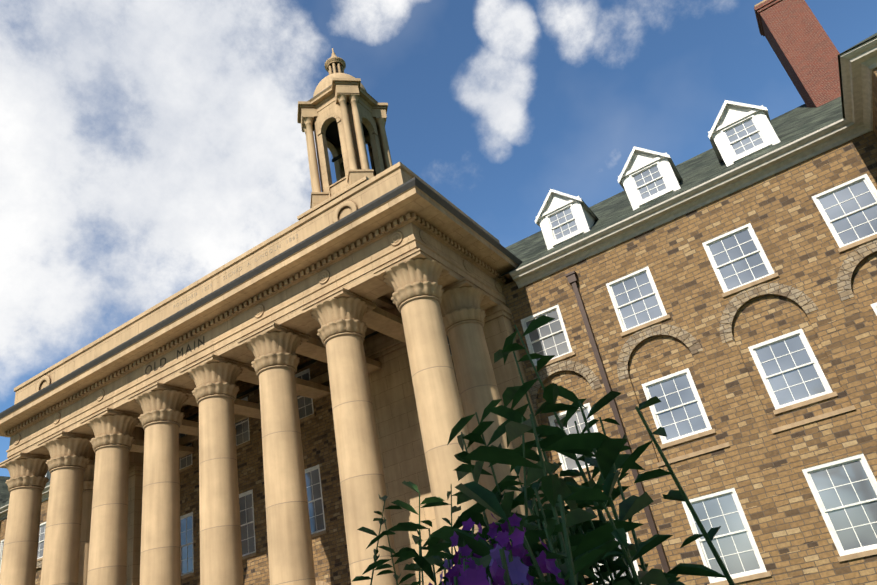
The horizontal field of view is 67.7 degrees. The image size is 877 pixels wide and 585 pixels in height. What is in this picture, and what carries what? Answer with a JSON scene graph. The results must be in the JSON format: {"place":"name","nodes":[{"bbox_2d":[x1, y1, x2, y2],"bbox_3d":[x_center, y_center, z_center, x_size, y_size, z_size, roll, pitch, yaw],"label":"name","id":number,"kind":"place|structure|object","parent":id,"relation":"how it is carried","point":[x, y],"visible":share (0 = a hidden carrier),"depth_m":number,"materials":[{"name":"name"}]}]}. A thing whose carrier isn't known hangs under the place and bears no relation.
{"place":"outdoors","nodes":[
{"label":"outdoors","id":0,"kind":"place"},
{"bbox_2d":[130,290,405,457],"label":"ceiling beams","id":1,"kind":"structure","parent":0,"point":[380,320],"depth_m":30.14,"materials":[{"name":"beige stone"}]},
{"bbox_2d":[0,0,876,476],"label":"sky","id":2,"kind":"structure","parent":0,"point":[147,146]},
{"bbox_2d":[352,315,734,584],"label":"leafy plant","id":3,"kind":"object","parent":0,"point":[577,546],"visible":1,"depth_m":1.08,"materials":[{"name":"green plant"}]},
{"label":"lawn","id":4,"kind":"structure","parent":0,"visible":0},
{"bbox_2d":[0,68,876,584],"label":"old main walls","id":5,"kind":"structure","parent":4,"relation":"on","point":[736,332],"depth_m":22.22,"materials":[{"name":"brown stone"}]},
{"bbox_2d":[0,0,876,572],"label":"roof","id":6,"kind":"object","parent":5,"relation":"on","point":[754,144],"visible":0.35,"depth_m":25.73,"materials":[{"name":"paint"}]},
{"bbox_2d":[297,48,392,219],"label":"bell tower","id":7,"kind":"structure","parent":6,"relation":"on","point":[341,114],"depth_m":47.60,"materials":[{"name":"stone"}]},
{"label":"portico steps platform","id":8,"kind":"structure","parent":4,"relation":"on","visible":0},
{"bbox_2d":[0,248,544,584],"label":"portico columns","id":9,"kind":"structure","parent":8,"relation":"on","point":[85,539],"depth_m":23.51,"materials":[{"name":"beige stone"}]},
{"bbox_2d":[0,162,521,467],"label":"entablature","id":10,"kind":"structure","parent":9,"relation":"on","point":[352,240],"depth_m":25.55,"materials":[{"name":"beige stone"}]},
{"bbox_2d":[145,336,203,374],"bbox_3d":[-10.984,2.651,27.168,3.699,0.406,0.016,-25,-30,24],"label":"lettering","id":11,"kind":"object","parent":10,"relation":"attached to","point":[177,355],"visible":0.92,"depth_m":27.02,"materials":[{"name":"brown stone"}]},
{"bbox_2d":[174,234,297,306],"bbox_3d":[-8.430,-0.790,26.764,7.273,0.182,0.008,-25,-30,24],"label":"inscription attic","id":12,"kind":"object","parent":10,"relation":"attached to","point":[236,271],"visible":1,"depth_m":26.67,"materials":[{"name":"beige stone"}]}
]}

